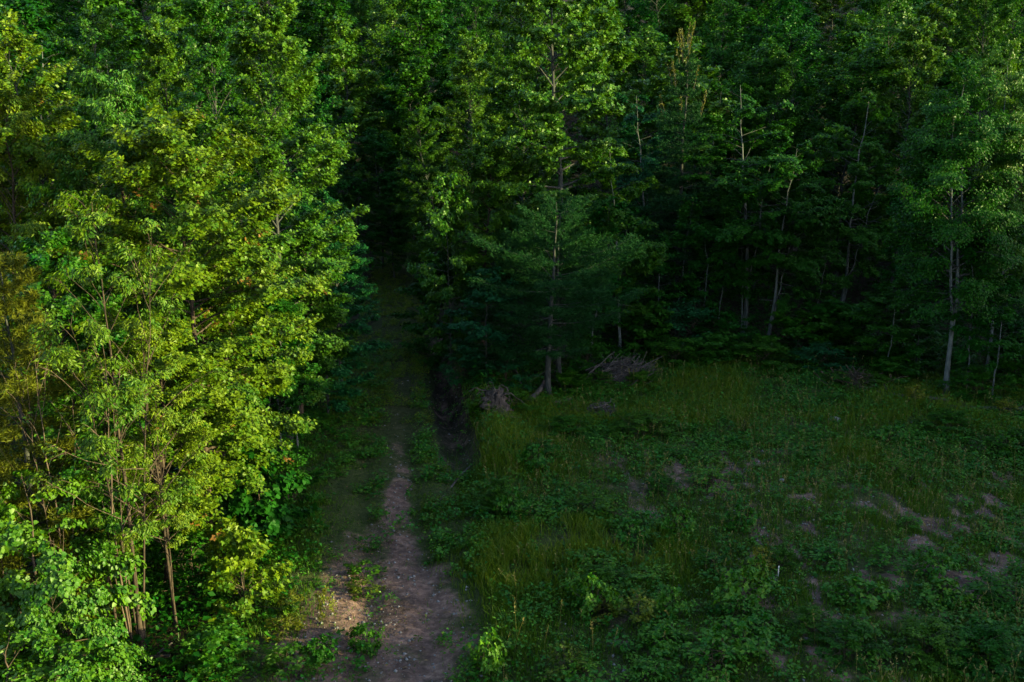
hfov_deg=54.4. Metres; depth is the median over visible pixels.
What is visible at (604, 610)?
leafy weed
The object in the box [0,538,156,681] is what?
vine thicket
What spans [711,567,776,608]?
clearing weed
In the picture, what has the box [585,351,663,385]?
brush pile
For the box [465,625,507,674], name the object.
clearing weed
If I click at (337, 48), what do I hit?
forest tree
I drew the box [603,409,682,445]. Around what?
bushy weed
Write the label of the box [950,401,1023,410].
fallen log
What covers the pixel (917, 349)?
edge shrub
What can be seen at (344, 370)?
young tree
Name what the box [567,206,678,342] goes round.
young tree
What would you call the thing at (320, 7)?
forest tree
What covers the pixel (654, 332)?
edge shrub
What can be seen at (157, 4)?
forest tree
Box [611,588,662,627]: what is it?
leafy weed
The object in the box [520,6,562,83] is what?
forest tree
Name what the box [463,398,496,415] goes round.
edge shrub
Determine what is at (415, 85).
forest tree
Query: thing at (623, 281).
young tree
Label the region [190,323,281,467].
young tree
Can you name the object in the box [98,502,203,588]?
leafy bush
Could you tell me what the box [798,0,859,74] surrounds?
forest tree
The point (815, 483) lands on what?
dry stalks
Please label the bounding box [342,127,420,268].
forest tree
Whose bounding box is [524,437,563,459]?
clearing weed
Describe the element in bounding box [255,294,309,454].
young tree
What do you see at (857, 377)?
brush pile
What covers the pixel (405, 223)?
forest tree
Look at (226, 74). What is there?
broadleaf tree
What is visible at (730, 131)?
maple tree
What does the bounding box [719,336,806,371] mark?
edge shrub
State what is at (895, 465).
clearing weed
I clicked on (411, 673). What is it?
path
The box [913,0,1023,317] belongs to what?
broadleaf tree
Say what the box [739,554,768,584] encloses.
clearing weed
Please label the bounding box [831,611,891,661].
clearing weed
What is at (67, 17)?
forest tree
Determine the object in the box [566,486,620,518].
clearing weed
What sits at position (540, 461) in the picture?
clearing weed
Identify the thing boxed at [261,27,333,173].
forest tree
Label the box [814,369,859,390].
edge shrub
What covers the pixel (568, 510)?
weeds
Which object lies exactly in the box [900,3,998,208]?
forest tree
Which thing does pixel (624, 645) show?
seedlings
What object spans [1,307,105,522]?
young tree
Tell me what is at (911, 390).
leafy weed
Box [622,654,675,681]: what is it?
clearing weed
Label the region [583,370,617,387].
edge shrub
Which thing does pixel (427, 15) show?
forest tree
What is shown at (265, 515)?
redbud bush
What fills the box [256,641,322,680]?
leafy weed
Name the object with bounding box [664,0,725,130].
forest tree
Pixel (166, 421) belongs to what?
young tree
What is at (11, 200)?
cherry tree
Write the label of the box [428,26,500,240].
forest tree
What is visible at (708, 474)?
clearing weed
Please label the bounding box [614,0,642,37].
forest tree
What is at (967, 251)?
sapling stem
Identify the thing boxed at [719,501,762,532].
clearing weed
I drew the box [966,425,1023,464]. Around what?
bushy weed
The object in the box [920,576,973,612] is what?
clearing weed
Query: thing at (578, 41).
forest tree
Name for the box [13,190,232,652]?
cherry tree
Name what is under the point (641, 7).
forest tree
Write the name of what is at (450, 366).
edge shrub
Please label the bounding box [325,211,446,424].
track grass
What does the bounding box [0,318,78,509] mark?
young tree
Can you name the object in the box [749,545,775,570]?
leafy weed
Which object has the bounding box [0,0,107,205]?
forest tree
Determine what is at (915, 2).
forest tree
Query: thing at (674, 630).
clearing weed
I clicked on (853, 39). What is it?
forest tree
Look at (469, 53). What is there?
tulip tree
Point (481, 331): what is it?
young tree
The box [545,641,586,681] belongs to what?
leafy weed
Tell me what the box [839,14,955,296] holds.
tulip tree
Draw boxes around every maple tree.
[0,225,172,531]
[32,101,334,541]
[69,313,244,588]
[179,219,317,499]
[240,216,360,413]
[422,128,541,344]
[573,147,668,350]
[598,92,707,300]
[661,80,773,290]
[671,80,848,334]
[733,140,852,336]
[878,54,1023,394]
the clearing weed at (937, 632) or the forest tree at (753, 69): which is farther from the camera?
the forest tree at (753, 69)
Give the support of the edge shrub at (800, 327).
on the ground at (450, 444)
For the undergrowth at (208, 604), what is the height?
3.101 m
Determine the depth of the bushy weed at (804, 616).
22.47 m
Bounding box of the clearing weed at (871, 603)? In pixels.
[821,573,900,614]
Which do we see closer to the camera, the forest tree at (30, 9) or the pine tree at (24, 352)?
the pine tree at (24, 352)
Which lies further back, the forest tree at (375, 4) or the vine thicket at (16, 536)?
the forest tree at (375, 4)
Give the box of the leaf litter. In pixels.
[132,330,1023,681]
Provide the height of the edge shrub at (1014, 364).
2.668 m
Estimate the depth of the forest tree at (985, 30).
90.20 m
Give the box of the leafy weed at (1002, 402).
[993,397,1018,412]
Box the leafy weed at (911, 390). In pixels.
[904,383,927,401]
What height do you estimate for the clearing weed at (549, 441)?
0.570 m
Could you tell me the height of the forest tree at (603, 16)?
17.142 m
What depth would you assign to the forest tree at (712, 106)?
55.88 m
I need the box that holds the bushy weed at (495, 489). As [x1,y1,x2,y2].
[472,473,542,511]
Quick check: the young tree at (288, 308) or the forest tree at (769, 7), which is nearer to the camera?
the young tree at (288, 308)
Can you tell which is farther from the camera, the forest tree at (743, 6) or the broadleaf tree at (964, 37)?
the forest tree at (743, 6)
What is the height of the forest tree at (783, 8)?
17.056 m
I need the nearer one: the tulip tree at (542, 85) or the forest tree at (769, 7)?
the tulip tree at (542, 85)
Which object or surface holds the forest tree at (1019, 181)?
on the ground at (450, 444)
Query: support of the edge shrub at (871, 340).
on the ground at (450, 444)
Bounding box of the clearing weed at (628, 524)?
[615,517,649,551]
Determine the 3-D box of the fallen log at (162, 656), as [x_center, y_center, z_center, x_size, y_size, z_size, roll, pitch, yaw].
[-8.049,6.954,21.629,1.207,0.244,0.120,-3,14,-12]
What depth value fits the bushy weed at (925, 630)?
21.43 m
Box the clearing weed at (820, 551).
[797,537,846,572]
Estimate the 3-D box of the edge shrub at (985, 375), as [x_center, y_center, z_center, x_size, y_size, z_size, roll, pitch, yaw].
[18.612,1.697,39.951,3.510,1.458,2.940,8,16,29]
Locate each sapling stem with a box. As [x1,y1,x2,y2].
[678,218,737,323]
[691,194,747,331]
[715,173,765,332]
[794,220,848,309]
[851,270,925,375]
[872,193,937,345]
[936,236,1020,388]
[959,275,1023,394]
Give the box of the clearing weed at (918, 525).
[891,511,923,531]
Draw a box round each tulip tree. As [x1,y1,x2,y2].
[0,4,93,297]
[114,18,220,345]
[149,0,295,407]
[185,0,369,442]
[425,34,513,287]
[470,0,577,341]
[479,0,642,358]
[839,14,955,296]
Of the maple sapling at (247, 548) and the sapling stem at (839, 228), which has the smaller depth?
the maple sapling at (247, 548)
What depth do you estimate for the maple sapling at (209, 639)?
21.20 m
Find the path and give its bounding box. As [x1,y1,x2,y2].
[305,173,477,681]
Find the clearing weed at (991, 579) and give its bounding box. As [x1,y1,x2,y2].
[962,572,1023,611]
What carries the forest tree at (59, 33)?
on the ground at (450, 444)
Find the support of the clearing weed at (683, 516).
on the ground at (450, 444)
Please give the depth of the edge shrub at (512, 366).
40.71 m
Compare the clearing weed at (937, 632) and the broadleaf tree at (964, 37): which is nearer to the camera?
the clearing weed at (937, 632)
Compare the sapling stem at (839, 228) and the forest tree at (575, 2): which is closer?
the sapling stem at (839, 228)
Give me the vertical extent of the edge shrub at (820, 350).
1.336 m
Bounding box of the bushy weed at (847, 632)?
[792,615,890,674]
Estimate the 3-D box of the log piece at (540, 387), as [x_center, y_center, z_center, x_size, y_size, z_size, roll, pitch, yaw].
[1.092,2.087,40.271,0.423,0.531,1.974,6,15,21]
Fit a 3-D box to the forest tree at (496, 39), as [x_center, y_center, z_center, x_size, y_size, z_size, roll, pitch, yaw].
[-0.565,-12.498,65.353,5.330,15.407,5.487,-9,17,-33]
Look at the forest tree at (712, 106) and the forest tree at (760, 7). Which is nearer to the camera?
the forest tree at (712, 106)
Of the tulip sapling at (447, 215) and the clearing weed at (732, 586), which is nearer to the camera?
the clearing weed at (732, 586)
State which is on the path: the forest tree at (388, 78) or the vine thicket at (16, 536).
the forest tree at (388, 78)
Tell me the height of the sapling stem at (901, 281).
4.824 m
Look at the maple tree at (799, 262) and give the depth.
47.72 m
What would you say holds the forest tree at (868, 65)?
on the ground at (450, 444)
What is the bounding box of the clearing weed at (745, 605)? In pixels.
[721,593,760,626]
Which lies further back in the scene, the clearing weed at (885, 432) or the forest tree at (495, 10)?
the forest tree at (495, 10)
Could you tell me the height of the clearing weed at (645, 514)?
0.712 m
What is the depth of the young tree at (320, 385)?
31.66 m
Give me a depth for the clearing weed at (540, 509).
28.46 m
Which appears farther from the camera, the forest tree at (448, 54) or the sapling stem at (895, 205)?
the forest tree at (448, 54)
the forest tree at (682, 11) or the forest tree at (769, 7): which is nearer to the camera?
the forest tree at (682, 11)
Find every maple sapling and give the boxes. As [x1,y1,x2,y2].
[158,613,258,676]
[200,514,301,626]
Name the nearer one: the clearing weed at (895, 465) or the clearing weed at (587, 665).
the clearing weed at (587, 665)
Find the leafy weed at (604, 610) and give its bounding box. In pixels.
[589,595,627,624]
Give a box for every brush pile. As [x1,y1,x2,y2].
[571,398,619,418]
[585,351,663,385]
[814,364,907,392]
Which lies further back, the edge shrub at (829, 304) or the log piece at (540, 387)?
the edge shrub at (829, 304)
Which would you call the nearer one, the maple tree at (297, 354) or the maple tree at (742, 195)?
the maple tree at (297, 354)
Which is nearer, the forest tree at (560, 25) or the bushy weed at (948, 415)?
the bushy weed at (948, 415)
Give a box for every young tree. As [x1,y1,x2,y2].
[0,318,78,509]
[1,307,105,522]
[31,368,142,621]
[48,314,166,435]
[58,405,162,647]
[95,320,213,635]
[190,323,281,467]
[245,295,314,438]
[250,296,334,467]
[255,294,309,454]
[298,284,392,413]
[387,251,478,368]
[432,266,524,377]
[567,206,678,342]
[571,193,636,360]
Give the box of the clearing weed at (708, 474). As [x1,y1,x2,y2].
[684,466,726,493]
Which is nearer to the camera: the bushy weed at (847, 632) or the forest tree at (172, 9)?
the bushy weed at (847, 632)
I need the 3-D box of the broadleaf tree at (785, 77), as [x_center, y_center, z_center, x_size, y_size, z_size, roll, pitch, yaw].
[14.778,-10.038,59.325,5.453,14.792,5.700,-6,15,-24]
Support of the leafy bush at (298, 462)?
on the ground at (450, 444)
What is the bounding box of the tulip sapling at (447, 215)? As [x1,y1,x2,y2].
[406,174,489,373]
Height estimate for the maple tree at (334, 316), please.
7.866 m
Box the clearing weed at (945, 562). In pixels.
[907,547,960,580]
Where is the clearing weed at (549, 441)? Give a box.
[529,437,567,451]
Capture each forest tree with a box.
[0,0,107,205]
[11,0,80,61]
[17,2,67,91]
[19,0,75,84]
[55,10,156,193]
[60,0,137,93]
[61,0,134,48]
[74,0,204,196]
[116,0,150,31]
[125,0,161,47]
[139,0,193,106]
[142,0,237,123]
[213,0,257,94]
[213,0,265,121]
[242,51,328,255]
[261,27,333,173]
[271,0,327,113]
[279,1,320,46]
[283,45,370,234]
[285,0,363,187]
[295,0,367,71]
[302,6,374,192]
[316,14,391,238]
[339,0,387,60]
[340,0,387,129]
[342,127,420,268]
[354,67,428,196]
[355,0,387,70]
[356,0,431,135]
[369,0,457,176]
[369,62,452,242]
[373,0,439,120]
[390,0,473,138]
[398,138,464,292]
[420,1,453,31]
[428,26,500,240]
[434,0,484,71]
[450,0,498,121]
[456,38,548,180]
[459,0,519,57]
[465,29,534,234]
[470,75,593,267]
[472,0,510,45]
[488,0,562,80]
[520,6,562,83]
[544,0,571,53]
[559,0,622,140]
[563,0,626,53]
[563,0,658,242]
[566,0,653,174]
[590,25,676,215]
[611,30,685,198]
[612,0,650,73]
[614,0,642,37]
[621,0,698,93]
[622,0,657,26]
[625,40,764,299]
[643,0,669,41]
[643,0,691,87]
[646,0,728,124]
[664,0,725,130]
[677,0,754,197]
[695,36,806,287]
[705,0,764,88]
[721,0,784,120]
[739,0,798,52]
[742,0,824,151]
[749,20,843,251]
[773,31,894,275]
[774,0,827,117]
[778,36,918,296]
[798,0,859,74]
[808,0,863,51]
[810,13,900,196]
[821,0,902,131]
[840,0,919,213]
[877,0,952,134]
[894,0,940,39]
[897,0,989,203]
[898,52,982,281]
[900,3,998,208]
[960,0,1023,112]
[964,0,1023,197]
[971,7,1023,114]
[978,73,1023,287]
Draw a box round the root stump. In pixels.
[468,381,521,417]
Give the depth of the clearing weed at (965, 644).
21.56 m
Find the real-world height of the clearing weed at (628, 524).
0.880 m
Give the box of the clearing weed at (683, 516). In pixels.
[659,504,694,540]
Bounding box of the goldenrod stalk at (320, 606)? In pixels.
[314,582,337,622]
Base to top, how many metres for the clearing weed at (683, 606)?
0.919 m
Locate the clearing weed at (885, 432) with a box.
[872,425,913,443]
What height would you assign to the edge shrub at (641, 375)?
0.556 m
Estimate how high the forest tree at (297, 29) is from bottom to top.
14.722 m
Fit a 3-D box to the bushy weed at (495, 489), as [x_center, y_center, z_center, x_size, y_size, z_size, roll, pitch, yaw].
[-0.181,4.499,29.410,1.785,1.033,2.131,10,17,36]
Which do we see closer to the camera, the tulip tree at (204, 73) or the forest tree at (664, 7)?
the tulip tree at (204, 73)
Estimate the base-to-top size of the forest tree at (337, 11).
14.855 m
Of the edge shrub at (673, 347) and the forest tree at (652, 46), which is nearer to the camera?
the edge shrub at (673, 347)
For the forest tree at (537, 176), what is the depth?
58.21 m
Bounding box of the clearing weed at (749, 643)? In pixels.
[695,614,773,661]
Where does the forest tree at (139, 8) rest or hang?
on the ground at (450, 444)
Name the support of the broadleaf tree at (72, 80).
on the ground at (450, 444)
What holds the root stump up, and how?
on the ground at (450, 444)
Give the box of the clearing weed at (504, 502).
[493,486,531,518]
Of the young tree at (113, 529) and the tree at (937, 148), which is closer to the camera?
the young tree at (113, 529)
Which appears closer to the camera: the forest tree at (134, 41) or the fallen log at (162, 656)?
the fallen log at (162, 656)
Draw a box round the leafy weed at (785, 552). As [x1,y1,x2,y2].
[763,542,802,574]
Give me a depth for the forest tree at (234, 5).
88.68 m
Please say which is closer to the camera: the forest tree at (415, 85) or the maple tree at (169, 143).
the maple tree at (169, 143)
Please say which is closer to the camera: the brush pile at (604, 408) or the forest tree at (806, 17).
the brush pile at (604, 408)
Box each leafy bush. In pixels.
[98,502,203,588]
[136,512,240,604]
[249,438,334,526]
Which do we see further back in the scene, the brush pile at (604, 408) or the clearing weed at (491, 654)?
the brush pile at (604, 408)
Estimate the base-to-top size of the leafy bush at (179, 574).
2.065 m
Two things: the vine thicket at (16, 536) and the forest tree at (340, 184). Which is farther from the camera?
the forest tree at (340, 184)
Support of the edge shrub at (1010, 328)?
on the ground at (450, 444)
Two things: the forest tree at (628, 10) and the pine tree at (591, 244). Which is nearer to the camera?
the pine tree at (591, 244)
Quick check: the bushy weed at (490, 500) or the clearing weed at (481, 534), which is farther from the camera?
the bushy weed at (490, 500)
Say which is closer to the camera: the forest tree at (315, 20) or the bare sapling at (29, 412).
the bare sapling at (29, 412)
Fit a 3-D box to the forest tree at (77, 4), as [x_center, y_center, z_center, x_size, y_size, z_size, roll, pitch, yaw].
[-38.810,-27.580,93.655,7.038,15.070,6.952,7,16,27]
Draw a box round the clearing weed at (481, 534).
[462,532,489,552]
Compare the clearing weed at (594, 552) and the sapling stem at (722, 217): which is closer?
the clearing weed at (594, 552)
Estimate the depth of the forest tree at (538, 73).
73.76 m
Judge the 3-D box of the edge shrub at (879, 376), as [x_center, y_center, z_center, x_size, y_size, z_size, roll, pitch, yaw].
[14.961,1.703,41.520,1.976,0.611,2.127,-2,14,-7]
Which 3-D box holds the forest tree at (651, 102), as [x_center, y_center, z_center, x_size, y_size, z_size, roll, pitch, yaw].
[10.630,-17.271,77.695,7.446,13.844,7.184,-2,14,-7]
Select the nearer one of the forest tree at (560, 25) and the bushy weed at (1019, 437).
the bushy weed at (1019, 437)
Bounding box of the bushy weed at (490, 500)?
[464,492,500,519]
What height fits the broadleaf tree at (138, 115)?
13.780 m
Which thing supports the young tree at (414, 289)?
on the ground at (450, 444)
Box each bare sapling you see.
[0,310,102,639]
[28,318,160,644]
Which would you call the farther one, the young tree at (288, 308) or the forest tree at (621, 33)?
the forest tree at (621, 33)
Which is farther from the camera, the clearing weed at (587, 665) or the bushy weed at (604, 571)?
the bushy weed at (604, 571)
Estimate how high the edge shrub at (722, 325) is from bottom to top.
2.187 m
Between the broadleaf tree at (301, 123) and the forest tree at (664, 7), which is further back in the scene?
the forest tree at (664, 7)
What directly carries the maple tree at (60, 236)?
on the ground at (450, 444)
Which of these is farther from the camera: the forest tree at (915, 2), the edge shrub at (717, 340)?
the forest tree at (915, 2)
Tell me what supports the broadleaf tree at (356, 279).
on the ground at (450, 444)
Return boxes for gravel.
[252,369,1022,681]
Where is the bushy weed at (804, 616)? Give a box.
[780,601,838,641]
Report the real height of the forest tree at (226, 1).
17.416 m
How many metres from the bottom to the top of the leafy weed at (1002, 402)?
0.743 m
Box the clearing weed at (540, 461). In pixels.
[514,443,553,473]
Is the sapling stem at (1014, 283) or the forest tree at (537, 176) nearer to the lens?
the sapling stem at (1014, 283)
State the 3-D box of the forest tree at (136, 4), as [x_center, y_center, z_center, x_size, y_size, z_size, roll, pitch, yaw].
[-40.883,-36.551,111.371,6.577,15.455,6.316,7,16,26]
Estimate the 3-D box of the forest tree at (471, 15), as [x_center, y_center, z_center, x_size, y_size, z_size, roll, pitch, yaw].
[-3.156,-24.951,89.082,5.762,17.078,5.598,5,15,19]
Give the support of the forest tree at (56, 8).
on the ground at (450, 444)
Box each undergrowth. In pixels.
[0,242,1023,681]
[5,0,1023,307]
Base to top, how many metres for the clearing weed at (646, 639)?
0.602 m
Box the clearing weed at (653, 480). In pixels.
[642,470,680,492]
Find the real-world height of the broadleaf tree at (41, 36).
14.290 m
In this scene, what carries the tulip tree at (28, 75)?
on the ground at (450, 444)
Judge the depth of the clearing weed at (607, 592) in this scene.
23.50 m
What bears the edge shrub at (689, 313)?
on the ground at (450, 444)
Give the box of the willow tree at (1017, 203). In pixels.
[948,34,1023,370]
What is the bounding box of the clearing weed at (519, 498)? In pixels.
[503,495,529,515]
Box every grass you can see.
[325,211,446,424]
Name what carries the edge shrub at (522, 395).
on the ground at (450, 444)
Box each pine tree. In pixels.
[0,250,149,645]
[461,195,652,397]
[467,191,624,377]
[625,21,722,327]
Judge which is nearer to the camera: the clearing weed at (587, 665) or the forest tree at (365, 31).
the clearing weed at (587, 665)
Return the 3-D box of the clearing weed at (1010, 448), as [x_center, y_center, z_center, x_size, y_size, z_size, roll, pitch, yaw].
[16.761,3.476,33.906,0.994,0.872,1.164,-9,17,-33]
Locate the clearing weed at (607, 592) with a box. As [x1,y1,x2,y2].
[565,569,624,618]
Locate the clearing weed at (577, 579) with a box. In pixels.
[560,565,588,597]
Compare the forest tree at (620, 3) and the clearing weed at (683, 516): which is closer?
the clearing weed at (683, 516)
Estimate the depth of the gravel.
25.10 m
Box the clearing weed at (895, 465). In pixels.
[879,458,907,474]
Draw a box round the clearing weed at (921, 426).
[902,424,933,435]
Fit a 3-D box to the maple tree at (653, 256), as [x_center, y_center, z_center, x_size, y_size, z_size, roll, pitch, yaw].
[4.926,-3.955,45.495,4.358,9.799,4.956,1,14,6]
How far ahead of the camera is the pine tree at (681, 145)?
49.72 m
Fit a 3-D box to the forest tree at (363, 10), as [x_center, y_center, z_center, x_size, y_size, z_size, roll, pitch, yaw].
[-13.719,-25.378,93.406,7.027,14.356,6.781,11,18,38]
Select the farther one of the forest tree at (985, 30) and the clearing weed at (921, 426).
the forest tree at (985, 30)
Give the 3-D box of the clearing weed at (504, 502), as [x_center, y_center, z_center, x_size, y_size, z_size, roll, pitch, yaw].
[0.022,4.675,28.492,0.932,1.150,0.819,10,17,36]
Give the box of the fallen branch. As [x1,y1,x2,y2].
[435,465,471,502]
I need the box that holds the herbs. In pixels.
[26,335,1023,681]
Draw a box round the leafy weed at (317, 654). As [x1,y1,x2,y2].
[295,632,337,668]
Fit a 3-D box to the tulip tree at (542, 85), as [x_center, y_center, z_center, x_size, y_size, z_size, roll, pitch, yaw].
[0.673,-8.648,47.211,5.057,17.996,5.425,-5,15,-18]
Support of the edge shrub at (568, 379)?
on the ground at (450, 444)
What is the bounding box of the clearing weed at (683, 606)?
[651,584,696,619]
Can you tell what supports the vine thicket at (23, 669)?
on the ground at (450, 444)
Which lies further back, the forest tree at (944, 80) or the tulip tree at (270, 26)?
the forest tree at (944, 80)
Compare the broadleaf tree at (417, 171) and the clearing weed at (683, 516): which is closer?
the clearing weed at (683, 516)
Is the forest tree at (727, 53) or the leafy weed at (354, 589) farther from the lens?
the forest tree at (727, 53)
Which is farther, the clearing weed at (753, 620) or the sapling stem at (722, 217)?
the sapling stem at (722, 217)
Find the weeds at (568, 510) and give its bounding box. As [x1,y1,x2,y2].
[12,330,1023,681]
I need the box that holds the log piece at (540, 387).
[528,380,544,401]
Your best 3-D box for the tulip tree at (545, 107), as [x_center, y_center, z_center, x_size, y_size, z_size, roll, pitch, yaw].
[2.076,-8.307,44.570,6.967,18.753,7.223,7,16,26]
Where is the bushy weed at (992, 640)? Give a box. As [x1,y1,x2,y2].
[948,613,1023,681]
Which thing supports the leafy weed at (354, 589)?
on the path
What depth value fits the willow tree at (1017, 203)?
39.47 m
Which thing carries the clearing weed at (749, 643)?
on the ground at (450, 444)
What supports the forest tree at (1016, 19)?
on the ground at (450, 444)
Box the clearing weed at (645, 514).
[612,508,664,532]
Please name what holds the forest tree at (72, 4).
on the ground at (450, 444)
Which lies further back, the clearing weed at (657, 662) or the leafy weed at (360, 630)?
the leafy weed at (360, 630)
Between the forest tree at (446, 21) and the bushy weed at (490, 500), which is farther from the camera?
the forest tree at (446, 21)
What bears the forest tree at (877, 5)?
on the ground at (450, 444)
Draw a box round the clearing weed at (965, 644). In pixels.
[951,613,1020,664]
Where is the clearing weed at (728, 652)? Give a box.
[675,628,751,681]
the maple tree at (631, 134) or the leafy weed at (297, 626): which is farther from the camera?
the maple tree at (631, 134)
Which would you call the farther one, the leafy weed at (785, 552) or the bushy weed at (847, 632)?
the leafy weed at (785, 552)
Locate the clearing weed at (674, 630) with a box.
[638,618,692,657]
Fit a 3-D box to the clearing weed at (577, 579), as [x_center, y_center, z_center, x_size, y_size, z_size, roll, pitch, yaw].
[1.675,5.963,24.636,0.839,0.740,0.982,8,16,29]
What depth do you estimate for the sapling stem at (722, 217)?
50.12 m
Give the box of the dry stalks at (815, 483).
[462,353,1023,681]
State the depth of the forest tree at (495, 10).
92.46 m
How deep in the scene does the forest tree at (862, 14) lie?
86.00 m
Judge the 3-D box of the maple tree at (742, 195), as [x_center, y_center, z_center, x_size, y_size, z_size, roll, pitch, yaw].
[11.881,-6.247,48.714,7.263,12.657,8.260,-4,15,-16]
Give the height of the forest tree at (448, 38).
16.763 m
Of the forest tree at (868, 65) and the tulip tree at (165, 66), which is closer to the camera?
the tulip tree at (165, 66)
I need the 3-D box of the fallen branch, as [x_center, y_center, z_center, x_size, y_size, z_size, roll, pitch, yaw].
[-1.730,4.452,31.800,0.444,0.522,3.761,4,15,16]
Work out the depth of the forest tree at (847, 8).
129.41 m
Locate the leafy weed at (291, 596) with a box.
[277,588,308,616]
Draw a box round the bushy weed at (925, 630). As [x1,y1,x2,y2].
[888,607,979,676]
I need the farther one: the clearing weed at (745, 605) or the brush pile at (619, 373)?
the brush pile at (619, 373)
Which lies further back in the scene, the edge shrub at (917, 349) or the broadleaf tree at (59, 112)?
the edge shrub at (917, 349)
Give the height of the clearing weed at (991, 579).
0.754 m
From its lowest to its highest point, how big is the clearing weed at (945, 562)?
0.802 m
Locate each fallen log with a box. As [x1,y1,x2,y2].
[138,654,169,659]
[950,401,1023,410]
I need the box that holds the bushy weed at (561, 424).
[537,413,606,441]
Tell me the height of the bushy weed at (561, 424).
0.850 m
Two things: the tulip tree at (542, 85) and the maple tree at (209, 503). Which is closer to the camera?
the maple tree at (209, 503)
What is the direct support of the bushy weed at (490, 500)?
on the ground at (450, 444)
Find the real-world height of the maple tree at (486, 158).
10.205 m
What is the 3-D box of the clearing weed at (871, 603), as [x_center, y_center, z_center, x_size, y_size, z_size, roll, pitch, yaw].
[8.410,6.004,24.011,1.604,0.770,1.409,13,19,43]
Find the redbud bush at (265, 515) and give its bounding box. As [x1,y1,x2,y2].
[217,447,319,540]
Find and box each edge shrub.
[432,339,495,386]
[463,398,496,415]
[470,341,543,392]
[496,386,537,413]
[551,370,606,395]
[561,333,616,371]
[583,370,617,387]
[593,298,679,358]
[625,369,673,391]
[627,297,737,356]
[633,335,710,369]
[659,329,748,367]
[682,309,774,361]
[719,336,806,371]
[746,308,846,363]
[769,340,861,373]
[804,299,881,362]
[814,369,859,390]
[830,287,934,363]
[858,371,890,388]
[878,304,966,368]
[932,362,1023,409]
[938,306,1023,379]
[972,327,1023,385]
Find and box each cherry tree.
[0,92,79,521]
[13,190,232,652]
[19,68,242,513]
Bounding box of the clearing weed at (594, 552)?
[566,547,624,573]
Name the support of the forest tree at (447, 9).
on the ground at (450, 444)
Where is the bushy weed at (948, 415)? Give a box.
[908,407,982,444]
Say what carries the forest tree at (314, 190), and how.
on the ground at (450, 444)
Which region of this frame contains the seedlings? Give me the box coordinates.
[4,331,1023,681]
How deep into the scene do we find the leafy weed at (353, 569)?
25.74 m
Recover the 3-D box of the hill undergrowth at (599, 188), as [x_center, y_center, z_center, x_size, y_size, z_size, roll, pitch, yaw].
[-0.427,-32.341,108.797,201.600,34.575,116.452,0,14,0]
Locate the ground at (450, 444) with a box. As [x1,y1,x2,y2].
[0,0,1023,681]
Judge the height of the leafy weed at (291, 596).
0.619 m
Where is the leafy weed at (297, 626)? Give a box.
[262,613,306,643]
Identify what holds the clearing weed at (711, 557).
on the ground at (450, 444)
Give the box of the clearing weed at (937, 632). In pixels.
[910,613,947,656]
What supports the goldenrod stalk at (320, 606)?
on the path
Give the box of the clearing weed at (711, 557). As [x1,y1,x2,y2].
[687,546,744,582]
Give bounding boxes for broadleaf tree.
[0,7,142,353]
[0,29,142,291]
[33,48,227,301]
[40,0,158,316]
[146,31,270,273]
[232,68,346,302]
[293,189,383,381]
[390,104,473,327]
[725,44,815,292]
[799,91,924,321]
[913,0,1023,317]
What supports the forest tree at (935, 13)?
on the ground at (450, 444)
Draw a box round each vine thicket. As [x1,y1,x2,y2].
[0,469,156,681]
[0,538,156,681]
[0,626,144,681]
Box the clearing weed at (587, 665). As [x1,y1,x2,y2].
[553,651,598,681]
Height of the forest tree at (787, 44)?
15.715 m
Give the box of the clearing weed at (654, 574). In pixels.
[627,561,680,588]
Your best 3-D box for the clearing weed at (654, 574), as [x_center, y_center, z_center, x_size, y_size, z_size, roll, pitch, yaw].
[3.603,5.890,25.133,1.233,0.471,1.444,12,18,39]
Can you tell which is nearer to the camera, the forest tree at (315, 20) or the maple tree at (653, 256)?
the maple tree at (653, 256)
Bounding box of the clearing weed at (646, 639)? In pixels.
[638,625,678,657]
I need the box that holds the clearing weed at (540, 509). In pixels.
[514,500,556,527]
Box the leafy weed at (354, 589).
[344,578,385,601]
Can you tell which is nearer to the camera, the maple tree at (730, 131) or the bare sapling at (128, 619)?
the bare sapling at (128, 619)
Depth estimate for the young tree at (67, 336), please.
28.95 m
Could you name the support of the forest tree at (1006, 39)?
on the ground at (450, 444)
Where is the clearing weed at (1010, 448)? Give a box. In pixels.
[983,430,1017,453]
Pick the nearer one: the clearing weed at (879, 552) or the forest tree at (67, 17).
the clearing weed at (879, 552)
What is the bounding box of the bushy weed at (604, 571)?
[566,559,646,602]
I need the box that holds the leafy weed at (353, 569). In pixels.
[342,558,387,583]
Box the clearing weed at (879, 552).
[865,540,906,574]
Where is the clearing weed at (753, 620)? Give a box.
[733,606,780,642]
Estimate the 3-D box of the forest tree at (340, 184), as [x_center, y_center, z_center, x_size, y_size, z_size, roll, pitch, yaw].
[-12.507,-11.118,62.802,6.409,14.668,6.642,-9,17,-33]
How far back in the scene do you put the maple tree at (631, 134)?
52.09 m
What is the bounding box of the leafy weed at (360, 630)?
[345,622,384,659]
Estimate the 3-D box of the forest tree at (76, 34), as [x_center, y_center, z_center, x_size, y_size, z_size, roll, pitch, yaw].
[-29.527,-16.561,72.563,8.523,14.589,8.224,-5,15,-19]
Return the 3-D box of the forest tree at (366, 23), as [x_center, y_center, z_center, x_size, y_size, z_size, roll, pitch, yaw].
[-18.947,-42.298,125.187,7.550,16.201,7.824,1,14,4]
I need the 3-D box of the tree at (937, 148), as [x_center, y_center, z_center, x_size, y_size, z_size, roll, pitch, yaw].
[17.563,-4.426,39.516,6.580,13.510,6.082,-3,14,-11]
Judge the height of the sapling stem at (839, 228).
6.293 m

